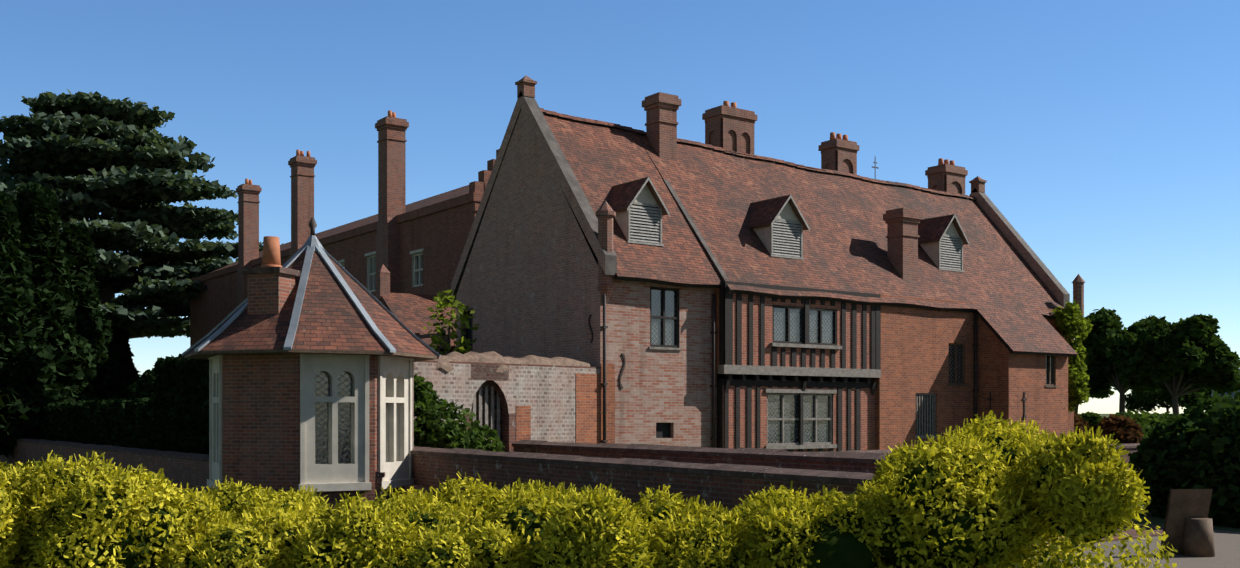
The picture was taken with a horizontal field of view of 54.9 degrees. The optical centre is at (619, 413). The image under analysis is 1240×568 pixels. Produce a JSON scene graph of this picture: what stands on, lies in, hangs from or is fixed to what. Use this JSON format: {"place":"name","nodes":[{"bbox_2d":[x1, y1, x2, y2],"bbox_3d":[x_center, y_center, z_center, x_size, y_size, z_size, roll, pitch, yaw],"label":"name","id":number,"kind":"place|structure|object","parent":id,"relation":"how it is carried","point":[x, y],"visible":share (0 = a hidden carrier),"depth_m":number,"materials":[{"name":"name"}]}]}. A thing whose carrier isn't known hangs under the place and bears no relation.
{"place":"outdoors","nodes":[
{"label":"outdoors","id":0,"kind":"place"},
{"bbox_2d":[0,0,1239,413],"label":"sky","id":1,"kind":"structure","parent":0,"point":[1106,133],"materials":[{"name":"blue"}]},
{"bbox_2d":[1016,414,1239,567],"bbox_3d":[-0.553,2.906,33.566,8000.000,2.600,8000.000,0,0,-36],"label":"ground","id":2,"kind":"structure","parent":0,"point":[1227,545],"depth_m":13.87,"materials":[{"name":"grey gravel"}]},
{"bbox_2d":[0,182,139,457],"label":"tall yew leaves","id":3,"kind":"object","parent":2,"relation":"on","point":[97,346],"visible":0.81,"depth_m":61.51,"materials":[{"name":"green plant"}]},
{"bbox_2d":[0,228,204,452],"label":"yews","id":4,"kind":"object","parent":2,"relation":"on","point":[2,411],"visible":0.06,"depth_m":57.59,"materials":[{"name":"green plant"}]},
{"bbox_2d":[36,353,208,454],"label":"yew leaves","id":5,"kind":"object","parent":2,"relation":"on","point":[173,420],"visible":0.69,"depth_m":42.15,"materials":[{"name":"green plant"}]},
{"bbox_2d":[0,88,281,338],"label":"cedar","id":6,"kind":"object","parent":2,"relation":"on","point":[48,136],"depth_m":76.90,"materials":[{"name":"green plant"}]},
{"bbox_2d":[182,217,440,509],"bbox_3d":[-6.827,-0.169,26.546,5.250,8.350,5.250,0,0,-27],"label":"gazebo","id":7,"kind":"object","parent":2,"relation":"on","point":[312,350],"visible":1,"depth_m":24.85,"materials":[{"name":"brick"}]},
{"bbox_2d":[190,110,498,346],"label":"hall wing","id":8,"kind":"structure","parent":2,"relation":"on","point":[417,247],"depth_m":51.76,"materials":[{"name":"brown brick"}]},
{"bbox_2d":[375,265,455,353],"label":"link range","id":9,"kind":"structure","parent":2,"relation":"on","point":[412,313],"depth_m":44.59,"materials":[{"name":"tile"}]},
{"bbox_2d":[448,327,449,353],"bbox_3d":[-4.781,-0.394,33.144,0.128,4.003,0.230,0,0,-7],"label":"tree stem","id":10,"kind":"object","parent":2,"relation":"on","point":[448,338],"visible":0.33,"depth_m":33.20,"materials":[{"name":"brown plant"}]},
{"bbox_2d":[423,290,479,355],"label":"sapling leaves","id":11,"kind":"object","parent":10,"relation":"attached to","point":[437,340],"visible":0.58,"depth_m":33.15,"materials":[{"name":"green plant"}]},
{"bbox_2d":[414,373,504,451],"bbox_3d":[-4.113,0.502,28.565,2.815,2.959,2.047,0,0,-8],"label":"shrub","id":12,"kind":"object","parent":2,"relation":"on","point":[474,435],"depth_m":28.15,"materials":[{"name":"green plant"}]},
{"bbox_2d":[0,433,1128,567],"bbox_3d":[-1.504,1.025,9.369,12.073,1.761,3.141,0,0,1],"label":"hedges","id":13,"kind":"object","parent":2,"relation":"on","point":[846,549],"visible":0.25,"depth_m":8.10,"materials":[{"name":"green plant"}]},
{"bbox_2d":[0,360,1163,545],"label":"garden walls","id":14,"kind":"structure","parent":2,"relation":"on","point":[545,423],"depth_m":26.10,"materials":[{"name":"brick"}]},
{"bbox_2d":[414,351,589,374],"bbox_3d":[-3.566,-1.313,30.987,0.741,0.617,7.308,0,0,44],"label":"coping","id":15,"kind":"object","parent":14,"relation":"attached to","point":[470,356],"depth_m":31.01,"materials":[{"name":"brown stone"}]},
{"bbox_2d":[0,410,1177,567],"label":"golden hedge leaves","id":16,"kind":"object","parent":2,"relation":"on","point":[1067,548],"visible":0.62,"depth_m":8.10,"materials":[{"name":"yellow plant"}]},
{"bbox_2d":[414,76,1084,451],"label":"manor house","id":17,"kind":"structure","parent":2,"relation":"on","point":[722,286],"depth_m":38.40,"materials":[{"name":"brick"}]},
{"bbox_2d":[1052,300,1093,411],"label":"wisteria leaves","id":18,"kind":"object","parent":17,"relation":"attached to","point":[1071,322],"visible":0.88,"depth_m":45.03,"materials":[{"name":"green plant"}]},
{"bbox_2d":[1074,356,1115,413],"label":"park tree leaves","id":19,"kind":"object","parent":2,"relation":"on","point":[1105,395],"depth_m":123.37,"materials":[{"name":"green plant"}]},
{"bbox_2d":[1074,411,1143,443],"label":"copper border leaves","id":20,"kind":"object","parent":2,"relation":"on","point":[1133,431],"visible":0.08,"depth_m":53.07,"materials":[{"name":"red plant"}]},
{"bbox_2d":[1087,416,1154,440],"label":"border shrubs","id":21,"kind":"object","parent":2,"relation":"on","point":[1146,430],"depth_m":53.23,"materials":[{"name":"brown plant"}]},
{"bbox_2d":[1082,307,1172,415],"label":"park tree leaves","id":22,"kind":"object","parent":2,"relation":"on","point":[1103,339],"depth_m":103.56,"materials":[{"name":"green plant"}]},
{"bbox_2d":[1078,410,1176,437],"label":"shrub leaves","id":23,"kind":"object","parent":2,"relation":"on","point":[1144,420],"visible":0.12,"depth_m":62.71,"materials":[{"name":"green plant"}]},
{"bbox_2d":[1125,387,1212,417],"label":"park tree leaves","id":24,"kind":"object","parent":2,"relation":"on","point":[1140,402],"depth_m":224.29,"materials":[{"name":"green plant"}]},
{"bbox_2d":[1119,314,1239,416],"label":"park tree leaves","id":25,"kind":"object","parent":2,"relation":"on","point":[1181,336],"depth_m":95.83,"materials":[{"name":"green plant"}]},
{"bbox_2d":[1128,391,1239,527],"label":"shrub leaves","id":26,"kind":"object","parent":2,"relation":"on","point":[1197,425],"visible":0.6,"depth_m":17.84,"materials":[{"name":"green plant"}]},
{"bbox_2d":[1161,489,1214,556],"bbox_3d":[6.423,1.231,13.467,0.541,0.750,0.342,0,0,-4],"label":"stone block","id":27,"kind":"object","parent":2,"relation":"on","point":[1188,527],"visible":0.96,"depth_m":13.47,"materials":[{"name":"grey stone"}]},
{"bbox_2d":[1152,424,1239,526],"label":"shrub","id":28,"kind":"object","parent":2,"relation":"on","point":[1225,481],"visible":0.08,"depth_m":17.07,"materials":[{"name":"green plant"}]},
{"bbox_2d":[1211,368,1239,402],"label":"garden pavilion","id":29,"kind":"structure","parent":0,"point":[1233,393],"depth_m":122.34,"materials":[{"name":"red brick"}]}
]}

